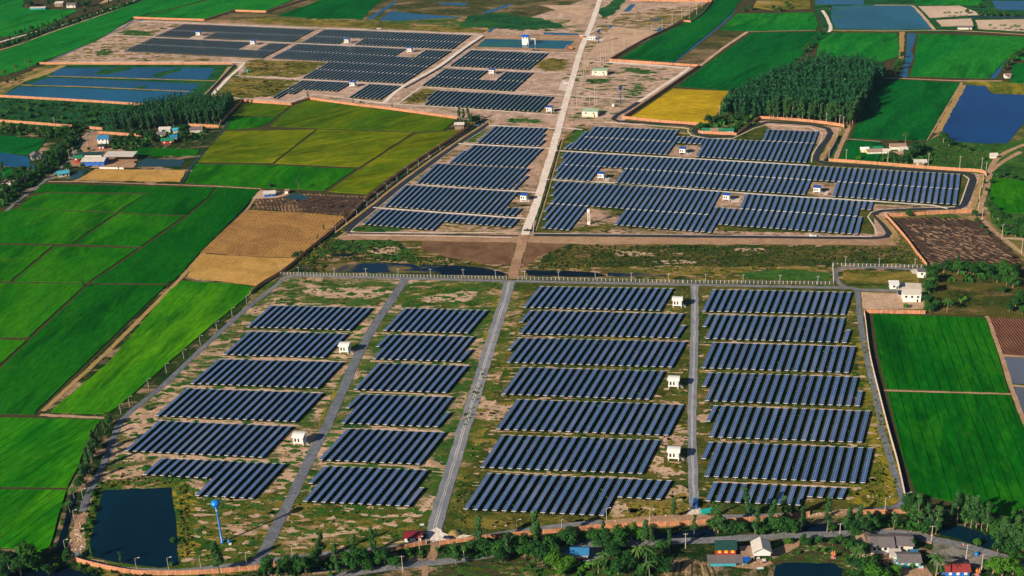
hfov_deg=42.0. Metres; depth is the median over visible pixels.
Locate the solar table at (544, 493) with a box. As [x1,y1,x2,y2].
[531,475,556,511]
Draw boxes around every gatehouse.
[587,36,595,39]
[917,268,925,277]
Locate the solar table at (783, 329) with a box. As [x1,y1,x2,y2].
[777,316,789,341]
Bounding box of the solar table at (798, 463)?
[791,445,806,481]
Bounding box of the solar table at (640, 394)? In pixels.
[636,370,655,398]
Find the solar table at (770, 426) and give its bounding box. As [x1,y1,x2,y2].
[764,408,778,440]
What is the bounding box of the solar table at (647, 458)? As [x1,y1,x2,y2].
[637,440,658,473]
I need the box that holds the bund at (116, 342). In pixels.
[41,199,255,410]
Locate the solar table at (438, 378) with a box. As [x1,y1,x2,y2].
[426,365,451,391]
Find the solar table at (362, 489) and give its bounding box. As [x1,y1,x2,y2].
[349,468,381,504]
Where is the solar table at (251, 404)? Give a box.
[235,391,266,419]
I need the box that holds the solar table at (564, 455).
[554,437,576,469]
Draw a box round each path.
[48,181,261,188]
[117,35,453,49]
[125,452,297,464]
[147,21,475,34]
[154,418,298,426]
[187,386,319,393]
[213,355,346,362]
[220,95,381,102]
[231,531,259,534]
[236,75,398,84]
[256,331,375,335]
[298,495,434,540]
[319,461,424,469]
[340,426,441,432]
[341,510,420,517]
[353,99,558,115]
[356,391,452,397]
[370,360,468,365]
[373,207,526,218]
[381,332,462,335]
[397,87,420,103]
[415,184,538,192]
[428,87,565,95]
[450,67,556,72]
[458,143,549,148]
[474,49,572,52]
[482,470,639,478]
[489,125,554,128]
[490,430,685,437]
[495,367,682,372]
[508,336,681,341]
[545,179,947,208]
[549,309,671,313]
[555,150,807,165]
[570,95,634,99]
[582,60,681,68]
[704,341,850,346]
[706,313,811,316]
[715,441,829,446]
[718,481,851,487]
[720,405,863,411]
[1002,237,1023,239]
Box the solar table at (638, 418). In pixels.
[628,403,648,434]
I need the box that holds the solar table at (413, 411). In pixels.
[400,396,427,425]
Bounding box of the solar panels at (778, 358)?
[702,343,855,373]
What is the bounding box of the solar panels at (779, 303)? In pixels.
[702,290,851,315]
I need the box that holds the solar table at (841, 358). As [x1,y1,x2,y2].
[836,346,846,372]
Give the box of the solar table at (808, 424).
[801,409,814,441]
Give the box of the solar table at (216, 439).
[199,423,234,455]
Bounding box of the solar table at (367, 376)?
[355,363,380,388]
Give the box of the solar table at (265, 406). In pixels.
[251,391,282,420]
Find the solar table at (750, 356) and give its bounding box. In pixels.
[743,343,756,368]
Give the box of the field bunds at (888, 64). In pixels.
[613,0,1023,158]
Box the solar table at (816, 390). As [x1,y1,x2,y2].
[810,375,822,405]
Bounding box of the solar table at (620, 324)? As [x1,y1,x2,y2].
[611,312,629,336]
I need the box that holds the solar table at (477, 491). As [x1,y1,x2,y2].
[464,473,491,508]
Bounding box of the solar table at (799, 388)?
[792,375,805,405]
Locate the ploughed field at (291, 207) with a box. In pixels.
[253,194,366,214]
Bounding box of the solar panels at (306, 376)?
[191,360,343,388]
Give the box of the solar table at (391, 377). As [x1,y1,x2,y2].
[378,363,404,390]
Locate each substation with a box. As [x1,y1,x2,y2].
[582,108,598,116]
[592,68,608,75]
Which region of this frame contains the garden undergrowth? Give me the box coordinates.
[80,480,1021,575]
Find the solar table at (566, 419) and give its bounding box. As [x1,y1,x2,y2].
[558,401,579,432]
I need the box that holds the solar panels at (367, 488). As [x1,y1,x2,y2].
[303,467,428,506]
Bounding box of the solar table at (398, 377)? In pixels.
[385,364,412,390]
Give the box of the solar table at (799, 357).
[793,345,805,370]
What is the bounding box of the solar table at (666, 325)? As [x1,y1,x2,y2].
[658,313,675,337]
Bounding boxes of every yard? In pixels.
[68,130,137,167]
[252,190,288,198]
[588,547,600,561]
[732,559,772,568]
[771,540,799,558]
[885,556,932,575]
[897,282,922,297]
[930,542,990,574]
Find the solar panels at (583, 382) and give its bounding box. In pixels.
[502,368,664,400]
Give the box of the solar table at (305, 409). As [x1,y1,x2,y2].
[291,393,321,421]
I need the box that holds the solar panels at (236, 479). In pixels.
[195,462,286,499]
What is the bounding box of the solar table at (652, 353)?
[643,341,661,365]
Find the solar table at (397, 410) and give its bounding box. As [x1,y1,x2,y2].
[383,395,411,425]
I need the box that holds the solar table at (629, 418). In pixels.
[619,403,639,433]
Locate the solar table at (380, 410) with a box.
[367,395,394,425]
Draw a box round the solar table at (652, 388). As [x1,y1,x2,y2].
[645,371,663,399]
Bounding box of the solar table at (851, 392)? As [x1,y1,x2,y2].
[846,376,857,405]
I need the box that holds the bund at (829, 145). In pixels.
[820,131,839,160]
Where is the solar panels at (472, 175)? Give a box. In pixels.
[416,164,529,189]
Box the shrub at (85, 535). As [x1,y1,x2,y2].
[83,532,89,537]
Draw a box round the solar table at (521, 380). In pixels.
[510,367,532,393]
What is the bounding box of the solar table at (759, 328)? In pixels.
[753,316,765,340]
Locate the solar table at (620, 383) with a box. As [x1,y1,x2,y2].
[611,370,630,397]
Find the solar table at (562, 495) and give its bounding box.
[550,476,575,513]
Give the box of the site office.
[901,289,921,301]
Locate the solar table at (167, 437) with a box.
[150,421,186,451]
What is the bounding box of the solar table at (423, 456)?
[416,432,444,464]
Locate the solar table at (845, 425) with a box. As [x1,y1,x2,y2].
[838,410,851,441]
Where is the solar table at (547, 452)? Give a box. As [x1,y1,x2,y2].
[535,436,558,470]
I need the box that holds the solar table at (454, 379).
[442,365,467,392]
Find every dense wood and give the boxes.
[103,89,234,127]
[720,50,886,119]
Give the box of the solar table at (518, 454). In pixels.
[508,436,531,468]
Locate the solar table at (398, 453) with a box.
[389,431,418,463]
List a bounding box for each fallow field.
[918,6,982,17]
[936,18,972,25]
[976,19,1023,31]
[990,318,1023,354]
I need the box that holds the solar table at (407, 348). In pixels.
[395,335,420,360]
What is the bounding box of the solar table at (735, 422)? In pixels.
[727,406,743,437]
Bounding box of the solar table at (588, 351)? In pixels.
[578,339,598,365]
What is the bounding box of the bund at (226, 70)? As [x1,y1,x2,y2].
[204,66,231,94]
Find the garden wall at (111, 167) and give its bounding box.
[99,167,123,168]
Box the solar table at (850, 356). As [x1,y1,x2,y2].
[844,346,854,372]
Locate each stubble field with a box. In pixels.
[187,253,295,285]
[201,210,344,256]
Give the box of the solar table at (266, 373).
[252,360,281,385]
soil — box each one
[1,65,65,88]
[67,512,85,551]
[77,169,185,181]
[251,17,485,32]
[256,195,327,207]
[287,448,322,463]
[295,195,365,215]
[303,288,392,298]
[318,239,912,278]
[335,235,899,245]
[341,22,415,28]
[367,246,399,254]
[417,291,476,302]
[421,241,514,264]
[426,527,470,541]
[471,35,582,51]
[475,396,508,420]
[506,184,537,213]
[522,138,551,228]
[522,243,563,265]
[535,139,562,230]
[540,5,590,25]
[548,209,623,232]
[559,80,567,90]
[567,230,873,236]
[588,27,657,56]
[593,168,622,181]
[604,505,713,523]
[607,221,717,234]
[609,503,628,516]
[612,250,654,255]
[648,456,684,475]
[654,260,695,263]
[658,430,697,444]
[665,485,688,500]
[668,145,700,156]
[687,506,699,513]
[696,410,708,421]
[709,191,744,208]
[735,248,764,251]
[806,182,835,196]
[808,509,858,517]
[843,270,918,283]
[847,553,895,574]
[861,292,923,308]
[872,204,934,209]
[895,218,1023,262]
[907,224,1011,260]
[910,530,934,543]
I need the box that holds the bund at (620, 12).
[608,0,631,22]
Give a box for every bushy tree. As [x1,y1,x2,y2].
[0,549,15,568]
[0,562,8,575]
[1,185,10,192]
[6,175,14,179]
[9,556,29,575]
[10,169,17,174]
[11,187,21,193]
[13,179,22,186]
[14,540,36,558]
[15,172,23,179]
[17,166,26,171]
[25,554,43,570]
[26,0,33,6]
[26,172,35,178]
[40,164,48,171]
[40,564,53,573]
[45,126,52,132]
[48,153,55,162]
[55,127,62,133]
[57,143,67,149]
[58,149,66,155]
[62,124,71,130]
[62,547,74,561]
[63,139,69,144]
[69,135,76,141]
[73,475,87,487]
[77,465,91,473]
[89,436,101,448]
[104,415,112,426]
[123,136,130,141]
[135,129,142,137]
[143,130,151,137]
[178,124,186,130]
[179,131,186,139]
[259,554,274,574]
[276,554,293,568]
[290,553,301,568]
[291,251,298,257]
[295,556,312,571]
[306,548,318,566]
[337,550,352,563]
[348,547,370,563]
[349,554,361,570]
[359,558,373,569]
[373,547,393,563]
[386,555,401,567]
[467,538,479,550]
[476,539,493,555]
[488,538,504,555]
[494,549,509,561]
[507,533,518,553]
[516,543,530,556]
[517,532,528,545]
[524,540,541,556]
[535,544,550,562]
[541,535,556,548]
[543,549,566,568]
[549,544,564,554]
[555,528,566,543]
[557,561,571,575]
[559,554,580,570]
[560,525,577,545]
[585,528,603,547]
[600,527,613,546]
[605,540,620,555]
[610,558,628,573]
[611,523,630,547]
[616,554,623,559]
[620,549,630,557]
[622,553,638,570]
[623,521,636,539]
[634,526,643,540]
[635,563,647,575]
[654,539,669,551]
[657,557,673,573]
[697,123,706,128]
[703,114,711,120]
[705,517,719,530]
[711,115,718,122]
[720,519,729,531]
[727,518,738,532]
[731,114,739,120]
[735,120,741,125]
[737,521,749,532]
[739,112,745,118]
[757,522,770,533]
[763,516,772,527]
[768,515,787,532]
[780,521,791,533]
[784,517,800,532]
[799,533,806,544]
[804,537,811,544]
[814,535,823,543]
[827,522,836,532]
[836,533,843,542]
[842,538,850,548]
[843,518,859,530]
[846,536,860,553]
[849,527,861,538]
[850,558,861,570]
[856,519,874,531]
[858,555,877,571]
[860,541,871,555]
[862,562,882,575]
[871,515,881,529]
[872,553,880,561]
[872,567,892,575]
[877,513,885,524]
[886,151,892,160]
[890,152,897,160]
[890,564,901,575]
[894,60,902,67]
[898,155,904,160]
[900,496,915,515]
[902,492,916,502]
[904,150,913,156]
[905,208,911,215]
[907,144,920,157]
[917,142,923,150]
[917,520,933,534]
[922,294,932,301]
[923,265,934,270]
[923,302,936,311]
[924,279,937,292]
[925,269,938,280]
[931,565,944,573]
[932,262,942,269]
[932,298,940,304]
[936,515,948,523]
[937,131,948,142]
[940,260,950,272]
[942,510,948,516]
[945,138,953,143]
[947,259,954,271]
[952,260,964,273]
[959,260,971,272]
[960,516,972,522]
[968,262,980,274]
[972,210,978,215]
[973,538,981,544]
[976,261,988,272]
[983,556,1003,573]
[985,264,994,273]
[986,516,999,526]
[987,207,995,217]
[988,522,1008,536]
[991,273,1002,282]
[993,209,1004,217]
[993,262,998,272]
[994,556,1014,575]
[996,222,1003,228]
[998,215,1009,223]
[999,258,1007,275]
[999,286,1005,292]
[1000,63,1007,69]
[1000,536,1020,554]
[1001,263,1018,274]
[1001,274,1010,285]
[1002,226,1012,232]
[1004,58,1010,65]
[1004,217,1014,225]
[1005,303,1013,310]
[1006,558,1022,573]
[1007,274,1020,287]
[1008,550,1023,558]
[1008,554,1021,562]
[1009,53,1016,61]
[1011,226,1019,236]
[1012,216,1023,229]
[1012,296,1020,306]
[1013,564,1023,575]
[1014,50,1021,55]
[1015,289,1023,294]
[1016,294,1023,303]
[1017,222,1023,228]
[1019,229,1023,236]
[1019,305,1023,314]
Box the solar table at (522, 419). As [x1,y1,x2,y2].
[513,400,536,429]
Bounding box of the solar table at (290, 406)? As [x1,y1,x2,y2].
[275,392,306,422]
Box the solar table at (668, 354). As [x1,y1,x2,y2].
[659,341,677,367]
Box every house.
[2,180,13,184]
[29,151,40,160]
[30,6,46,9]
[54,1,65,6]
[56,169,69,177]
[66,3,77,7]
[73,155,83,162]
[96,135,111,143]
[155,131,166,137]
[158,126,171,131]
[160,137,174,143]
[169,134,177,139]
[172,127,178,133]
[189,126,202,132]
[263,190,275,196]
[454,122,464,129]
[521,35,535,44]
[565,546,589,559]
[707,540,742,565]
[718,128,733,131]
[830,550,835,558]
[855,530,870,545]
[860,147,868,151]
[864,146,882,148]
[866,148,885,153]
[867,534,895,553]
[887,532,914,550]
[888,143,906,149]
[892,151,903,156]
[894,549,922,567]
[898,146,909,150]
[913,159,927,164]
[944,563,970,575]
[975,568,980,575]
[989,153,997,158]
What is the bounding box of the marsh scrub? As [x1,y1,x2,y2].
[0,99,985,272]
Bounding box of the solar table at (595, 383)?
[585,369,606,396]
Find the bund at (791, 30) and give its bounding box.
[749,30,807,31]
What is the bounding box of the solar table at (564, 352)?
[554,339,574,364]
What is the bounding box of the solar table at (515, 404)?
[497,399,520,430]
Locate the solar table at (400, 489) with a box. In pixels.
[386,469,418,506]
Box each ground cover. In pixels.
[0,97,235,131]
[7,64,231,105]
[59,22,209,61]
[82,477,430,568]
[94,49,113,55]
[119,30,154,35]
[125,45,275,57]
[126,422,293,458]
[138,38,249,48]
[144,459,225,479]
[155,31,195,37]
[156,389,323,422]
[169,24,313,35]
[172,483,200,555]
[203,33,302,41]
[222,78,299,97]
[238,59,325,77]
[258,43,289,50]
[264,16,583,31]
[267,281,398,305]
[273,89,291,98]
[273,283,500,547]
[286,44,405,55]
[288,81,316,93]
[289,80,307,88]
[300,237,919,281]
[302,37,343,44]
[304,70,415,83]
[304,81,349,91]
[307,239,421,262]
[309,468,329,485]
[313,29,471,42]
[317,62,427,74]
[317,374,343,426]
[340,216,509,233]
[347,395,363,409]
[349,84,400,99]
[352,226,403,231]
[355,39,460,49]
[359,122,477,226]
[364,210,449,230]
[376,336,391,347]
[395,282,502,305]
[399,89,435,102]
[403,89,559,113]
[405,489,424,507]
[415,50,451,58]
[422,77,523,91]
[428,552,551,575]
[429,551,553,575]
[434,413,450,428]
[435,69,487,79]
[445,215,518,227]
[449,151,465,163]
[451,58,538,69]
[454,146,543,168]
[455,499,691,529]
[455,565,599,575]
[456,291,698,512]
[458,350,472,362]
[459,13,564,29]
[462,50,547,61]
[464,131,484,146]
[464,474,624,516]
[472,292,689,509]
[476,127,546,145]
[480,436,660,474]
[483,298,499,340]
[496,72,533,81]
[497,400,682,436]
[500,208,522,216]
[507,118,542,122]
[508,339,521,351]
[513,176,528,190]
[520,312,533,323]
[535,58,571,70]
[535,200,548,219]
[538,244,916,268]
[541,135,823,233]
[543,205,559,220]
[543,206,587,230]
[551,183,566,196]
[554,166,600,181]
[555,153,573,171]
[562,47,676,125]
[563,44,681,124]
[567,131,589,148]
[567,153,960,189]
[569,133,586,149]
[574,138,670,154]
[583,3,705,53]
[584,552,669,575]
[585,79,611,83]
[586,549,669,575]
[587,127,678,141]
[599,0,624,17]
[614,210,707,232]
[618,265,829,280]
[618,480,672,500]
[624,69,656,73]
[627,85,642,95]
[665,137,679,155]
[674,327,685,338]
[677,137,705,144]
[696,290,887,505]
[697,295,893,501]
[701,208,724,233]
[701,444,714,460]
[702,374,713,387]
[704,443,873,483]
[706,407,718,422]
[706,483,807,506]
[710,407,870,443]
[719,209,736,225]
[737,270,829,280]
[742,195,861,216]
[760,537,860,563]
[763,130,818,143]
[768,543,853,570]
[770,537,854,564]
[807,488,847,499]
[828,136,1023,237]
[832,183,958,205]
[843,303,898,507]
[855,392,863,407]
[861,202,873,210]
[924,262,1023,318]
[934,85,965,132]
[963,81,1023,94]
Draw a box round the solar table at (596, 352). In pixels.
[586,339,606,365]
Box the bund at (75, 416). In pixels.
[40,414,104,418]
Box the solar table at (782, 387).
[775,374,788,402]
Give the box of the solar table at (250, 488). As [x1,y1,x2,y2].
[240,463,276,499]
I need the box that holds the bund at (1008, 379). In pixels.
[985,316,1023,425]
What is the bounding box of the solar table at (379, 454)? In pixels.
[371,430,401,463]
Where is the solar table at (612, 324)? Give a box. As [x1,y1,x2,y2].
[603,312,621,336]
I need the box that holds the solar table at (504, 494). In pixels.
[492,474,519,510]
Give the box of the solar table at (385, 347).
[373,334,398,359]
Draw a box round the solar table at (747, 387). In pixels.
[740,373,754,401]
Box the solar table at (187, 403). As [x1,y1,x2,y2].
[171,388,205,416]
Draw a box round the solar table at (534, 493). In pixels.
[521,475,547,513]
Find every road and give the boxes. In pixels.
[0,8,110,41]
[5,129,94,210]
[48,20,142,61]
[73,519,601,570]
[79,293,266,511]
[211,62,245,93]
[250,279,408,563]
[259,275,901,300]
[333,529,1023,575]
[344,121,488,231]
[346,232,517,235]
[382,35,483,102]
[422,565,427,575]
[425,281,514,539]
[427,540,439,560]
[508,234,528,278]
[521,0,601,234]
[534,207,956,238]
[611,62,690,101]
[611,102,976,208]
[687,285,698,505]
[723,512,797,517]
[809,10,831,50]
[833,125,850,158]
[833,266,912,287]
[854,289,903,509]
[885,78,1001,80]
[926,82,962,140]
[976,144,1023,256]
[988,151,1021,171]
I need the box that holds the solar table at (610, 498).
[599,478,623,516]
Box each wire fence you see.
[280,272,506,278]
[518,277,682,282]
[683,280,833,284]
[833,263,921,267]
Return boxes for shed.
[739,545,753,560]
[742,557,749,564]
[888,280,899,288]
[888,548,900,559]
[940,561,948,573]
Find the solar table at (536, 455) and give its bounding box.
[526,436,549,470]
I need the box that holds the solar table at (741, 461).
[733,443,750,478]
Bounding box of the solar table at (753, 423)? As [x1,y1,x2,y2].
[746,407,760,437]
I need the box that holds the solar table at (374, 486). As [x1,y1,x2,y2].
[358,468,390,504]
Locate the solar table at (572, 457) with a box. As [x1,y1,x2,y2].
[563,437,585,470]
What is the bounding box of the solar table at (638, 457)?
[628,439,649,474]
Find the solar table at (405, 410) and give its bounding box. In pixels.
[392,396,418,426]
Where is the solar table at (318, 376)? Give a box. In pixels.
[306,361,334,388]
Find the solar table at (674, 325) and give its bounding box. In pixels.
[665,313,682,338]
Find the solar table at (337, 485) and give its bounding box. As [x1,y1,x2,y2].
[322,467,354,502]
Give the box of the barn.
[750,537,771,555]
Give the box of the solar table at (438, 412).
[425,397,451,427]
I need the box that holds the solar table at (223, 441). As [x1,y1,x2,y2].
[208,424,241,454]
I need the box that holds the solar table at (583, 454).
[572,438,594,471]
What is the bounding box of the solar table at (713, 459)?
[705,442,722,476]
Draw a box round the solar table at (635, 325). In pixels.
[626,313,644,337]
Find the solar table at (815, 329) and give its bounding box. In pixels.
[810,317,820,341]
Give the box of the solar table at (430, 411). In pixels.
[417,396,444,426]
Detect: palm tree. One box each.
[63,499,73,510]
[67,485,77,497]
[591,558,604,573]
[596,550,610,568]
[630,545,644,566]
[639,543,655,568]
[640,560,657,575]
[850,544,869,558]
[926,553,947,575]
[942,297,953,311]
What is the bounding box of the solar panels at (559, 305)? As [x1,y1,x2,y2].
[523,287,673,311]
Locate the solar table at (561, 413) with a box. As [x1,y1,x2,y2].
[549,401,570,431]
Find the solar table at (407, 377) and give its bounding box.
[394,364,420,390]
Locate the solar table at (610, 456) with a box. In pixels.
[600,438,622,473]
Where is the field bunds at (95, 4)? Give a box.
[0,0,212,81]
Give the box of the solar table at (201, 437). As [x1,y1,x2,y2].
[182,423,217,453]
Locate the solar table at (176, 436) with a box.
[158,422,193,452]
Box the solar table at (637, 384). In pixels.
[627,370,647,398]
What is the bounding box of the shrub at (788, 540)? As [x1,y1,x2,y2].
[785,537,793,543]
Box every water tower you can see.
[211,500,223,542]
[587,209,590,224]
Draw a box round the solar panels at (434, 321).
[384,309,488,333]
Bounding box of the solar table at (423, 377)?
[410,364,436,391]
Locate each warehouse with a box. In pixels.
[78,152,104,156]
[80,157,108,165]
[104,151,137,156]
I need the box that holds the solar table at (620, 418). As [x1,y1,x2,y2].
[610,403,630,434]
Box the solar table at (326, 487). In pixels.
[312,466,346,502]
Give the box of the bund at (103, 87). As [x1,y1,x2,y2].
[25,85,188,91]
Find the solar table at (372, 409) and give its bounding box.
[358,395,386,423]
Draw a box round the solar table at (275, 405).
[260,391,290,421]
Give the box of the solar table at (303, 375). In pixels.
[291,361,318,386]
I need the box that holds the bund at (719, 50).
[699,32,747,65]
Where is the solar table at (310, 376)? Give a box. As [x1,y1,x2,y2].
[299,361,326,388]
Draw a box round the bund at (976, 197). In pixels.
[970,176,984,209]
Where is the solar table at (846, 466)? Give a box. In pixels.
[840,447,853,482]
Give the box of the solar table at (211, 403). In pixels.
[195,389,228,417]
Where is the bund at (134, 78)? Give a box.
[50,76,215,80]
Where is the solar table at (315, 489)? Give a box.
[304,466,337,502]
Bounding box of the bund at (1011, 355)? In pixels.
[1001,354,1023,356]
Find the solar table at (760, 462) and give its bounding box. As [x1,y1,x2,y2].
[753,444,768,478]
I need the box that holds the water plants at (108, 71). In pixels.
[95,67,132,73]
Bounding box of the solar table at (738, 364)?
[735,343,748,368]
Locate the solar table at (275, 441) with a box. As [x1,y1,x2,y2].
[259,426,291,458]
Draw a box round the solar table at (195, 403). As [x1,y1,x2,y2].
[179,389,211,418]
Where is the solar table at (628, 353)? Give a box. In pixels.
[618,340,637,365]
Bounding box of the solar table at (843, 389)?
[837,376,848,404]
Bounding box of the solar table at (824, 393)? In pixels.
[819,376,831,404]
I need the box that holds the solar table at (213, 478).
[195,461,232,495]
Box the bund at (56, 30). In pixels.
[0,9,117,49]
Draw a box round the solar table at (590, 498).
[579,477,604,514]
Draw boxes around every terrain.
[0,104,483,572]
[127,0,582,22]
[242,501,1023,575]
[268,234,926,288]
[662,549,767,575]
[675,32,743,64]
[813,0,1023,32]
[1002,154,1023,173]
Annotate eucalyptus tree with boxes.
[0,161,4,173]
[9,179,13,188]
[77,463,86,481]
[82,447,89,464]
[85,440,93,462]
[88,429,98,448]
[88,544,94,559]
[95,423,99,436]
[101,419,105,431]
[113,119,118,131]
[118,551,122,562]
[121,116,126,131]
[128,117,132,131]
[135,113,139,128]
[139,118,143,130]
[145,115,150,129]
[152,113,157,127]
[155,114,161,124]
[165,110,169,124]
[170,111,174,126]
[184,110,189,123]
[191,111,196,123]
[196,108,202,123]
[207,109,211,122]
[209,540,224,572]
[211,109,215,122]
[217,107,220,119]
[275,561,281,575]
[314,530,326,555]
[330,542,338,562]
[333,556,340,575]
[349,534,355,551]
[368,527,376,554]
[450,542,461,564]
[465,106,470,118]
[473,515,484,542]
[502,532,511,553]
[529,510,542,540]
[600,520,604,531]
[640,519,649,543]
[648,523,655,546]
[666,529,672,551]
[670,496,676,517]
[690,514,697,529]
[711,501,714,515]
[711,504,725,532]
[742,486,752,516]
[751,505,760,534]
[766,100,771,116]
[766,499,777,522]
[771,99,775,114]
[775,95,779,116]
[781,98,785,116]
[781,495,789,518]
[783,100,790,116]
[787,97,791,117]
[789,96,795,117]
[790,498,796,518]
[794,100,801,115]
[798,498,804,510]
[798,505,806,530]
[799,97,806,118]
[807,104,812,118]
[811,99,817,119]
[818,103,822,117]
[823,103,828,117]
[824,496,832,532]
[826,102,833,121]
[832,100,838,122]
[838,104,841,122]
[841,106,845,120]
[841,507,852,524]
[845,104,848,122]
[847,104,853,119]
[850,105,855,124]
[853,100,858,122]
[855,503,864,525]
[861,88,864,110]
[866,510,872,523]
[891,511,898,530]
[909,492,926,527]
[922,494,928,519]
[924,502,934,532]
[933,505,943,533]
[949,501,953,519]
[952,490,963,523]
[959,493,964,519]
[960,494,972,525]
[967,496,978,527]
[971,495,983,528]
[980,503,985,529]
[981,501,993,531]
[992,530,1001,555]
[998,516,1009,537]
[1006,522,1012,540]
[1009,514,1023,545]
[1010,510,1016,528]
[1013,528,1023,552]
[1017,508,1023,522]
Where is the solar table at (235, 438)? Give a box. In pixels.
[217,424,250,456]
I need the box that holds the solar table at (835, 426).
[829,410,841,442]
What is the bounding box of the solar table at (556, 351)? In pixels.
[546,339,566,364]
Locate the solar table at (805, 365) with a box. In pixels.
[802,345,813,370]
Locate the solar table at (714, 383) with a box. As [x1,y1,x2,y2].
[705,372,721,400]
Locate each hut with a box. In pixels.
[291,431,309,445]
[338,341,353,353]
[344,38,349,43]
[349,81,356,87]
[403,530,422,541]
[407,47,413,52]
[488,68,496,74]
[519,193,529,200]
[546,105,554,112]
[597,171,606,179]
[667,375,682,387]
[667,446,683,460]
[672,296,685,307]
[679,146,687,153]
[722,192,732,200]
[813,185,822,193]
[1004,73,1011,77]
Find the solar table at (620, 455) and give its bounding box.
[610,439,630,472]
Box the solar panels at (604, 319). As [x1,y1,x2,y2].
[519,311,683,338]
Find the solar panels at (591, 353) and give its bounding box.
[507,339,686,367]
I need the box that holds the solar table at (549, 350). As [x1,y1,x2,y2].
[539,338,559,364]
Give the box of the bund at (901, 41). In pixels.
[898,32,904,63]
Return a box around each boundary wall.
[0,95,141,104]
[0,119,71,126]
[39,62,232,64]
[72,557,276,574]
[85,126,101,129]
[99,131,143,136]
[133,16,204,20]
[189,124,218,127]
[205,10,234,20]
[219,100,242,125]
[234,10,265,12]
[242,99,291,104]
[250,125,468,294]
[266,0,304,12]
[289,540,426,560]
[291,97,309,104]
[309,97,456,118]
[439,536,473,544]
[474,519,709,538]
[610,20,683,58]
[610,59,697,66]
[622,116,697,124]
[623,65,698,115]
[632,0,711,1]
[691,1,711,21]
[698,130,736,135]
[727,511,809,521]
[737,116,759,134]
[760,116,844,126]
[829,158,986,175]
[861,509,907,513]
[864,309,905,493]
[865,309,924,313]
[885,213,926,264]
[889,209,971,216]
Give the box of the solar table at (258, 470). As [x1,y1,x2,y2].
[231,463,266,498]
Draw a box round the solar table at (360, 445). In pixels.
[345,429,376,461]
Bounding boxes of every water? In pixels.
[0,1,139,47]
[0,152,33,168]
[0,555,99,575]
[4,87,193,102]
[28,78,199,90]
[52,67,214,79]
[54,492,76,553]
[69,169,87,179]
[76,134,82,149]
[86,487,177,567]
[135,159,184,166]
[183,116,232,180]
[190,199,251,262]
[205,65,235,94]
[269,557,393,573]
[286,193,307,199]
[299,263,444,272]
[332,253,354,256]
[334,119,487,230]
[367,1,396,18]
[379,11,462,20]
[404,36,484,87]
[435,265,505,275]
[439,3,467,5]
[476,39,573,48]
[482,3,511,12]
[525,270,605,276]
[534,139,561,231]
[544,32,578,34]
[586,528,714,539]
[608,273,666,276]
[623,4,634,11]
[672,10,734,62]
[773,562,841,575]
[800,522,844,531]
[816,0,863,4]
[824,135,840,160]
[830,5,931,29]
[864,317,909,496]
[899,33,916,76]
[940,526,993,547]
[941,85,1023,143]
[968,16,1023,17]
[990,59,1010,78]
[992,1,1023,9]
[1004,357,1023,383]
[1014,387,1023,413]
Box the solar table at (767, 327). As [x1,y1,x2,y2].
[761,316,773,339]
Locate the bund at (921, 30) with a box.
[833,30,1023,34]
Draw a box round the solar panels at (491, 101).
[425,91,553,111]
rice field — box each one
[0,0,77,36]
[0,0,203,75]
[0,135,45,154]
[0,167,30,177]
[0,208,114,243]
[0,245,51,281]
[0,283,85,336]
[0,284,164,414]
[0,340,26,363]
[0,417,100,487]
[0,489,66,551]
[13,246,137,282]
[19,193,143,211]
[33,184,213,214]
[51,281,257,413]
[74,214,183,246]
[92,187,258,283]
[135,147,198,155]
[142,0,291,18]
[186,164,354,190]
[198,129,315,162]
[227,117,275,129]
[232,103,289,115]
[271,100,456,131]
[275,129,412,166]
[278,0,380,18]
[328,131,457,193]
[622,0,739,61]
[632,89,727,122]
[678,32,830,90]
[720,12,818,30]
[753,0,810,9]
[817,33,898,62]
[840,140,883,161]
[851,79,959,140]
[873,314,1007,392]
[888,392,1023,517]
[910,34,1023,77]
[915,0,982,4]
[990,178,1023,212]
[1010,63,1023,82]
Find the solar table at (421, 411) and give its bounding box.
[408,396,435,427]
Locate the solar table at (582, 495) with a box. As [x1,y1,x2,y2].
[570,477,594,513]
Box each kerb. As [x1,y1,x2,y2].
[348,234,511,237]
[350,121,489,231]
[351,231,499,232]
[533,175,969,236]
[609,122,822,161]
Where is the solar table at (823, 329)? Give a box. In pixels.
[818,317,828,341]
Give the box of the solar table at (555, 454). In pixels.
[544,437,567,469]
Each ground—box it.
[0,16,1023,575]
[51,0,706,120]
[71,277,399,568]
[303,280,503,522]
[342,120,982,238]
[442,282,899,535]
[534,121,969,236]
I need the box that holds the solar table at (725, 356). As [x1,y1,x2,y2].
[718,343,732,368]
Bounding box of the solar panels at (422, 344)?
[373,335,474,362]
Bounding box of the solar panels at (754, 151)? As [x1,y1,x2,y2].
[696,139,813,163]
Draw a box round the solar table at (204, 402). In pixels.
[187,389,219,416]
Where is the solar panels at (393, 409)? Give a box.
[342,395,453,427]
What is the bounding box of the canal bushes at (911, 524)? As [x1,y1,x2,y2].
[258,518,921,575]
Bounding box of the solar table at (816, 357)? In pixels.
[810,345,821,370]
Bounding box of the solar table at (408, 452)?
[398,431,427,462]
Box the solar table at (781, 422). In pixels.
[774,408,787,440]
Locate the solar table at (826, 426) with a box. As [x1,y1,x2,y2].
[820,409,833,441]
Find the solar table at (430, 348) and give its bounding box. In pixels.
[419,336,442,359]
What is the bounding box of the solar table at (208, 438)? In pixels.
[191,423,226,455]
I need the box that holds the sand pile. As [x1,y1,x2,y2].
[449,530,460,536]
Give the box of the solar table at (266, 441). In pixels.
[250,426,282,456]
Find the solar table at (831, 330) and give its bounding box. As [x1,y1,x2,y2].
[826,317,836,342]
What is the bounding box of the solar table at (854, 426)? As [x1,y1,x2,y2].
[848,410,860,441]
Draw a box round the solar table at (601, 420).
[592,402,613,433]
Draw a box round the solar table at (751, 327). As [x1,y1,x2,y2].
[745,315,758,339]

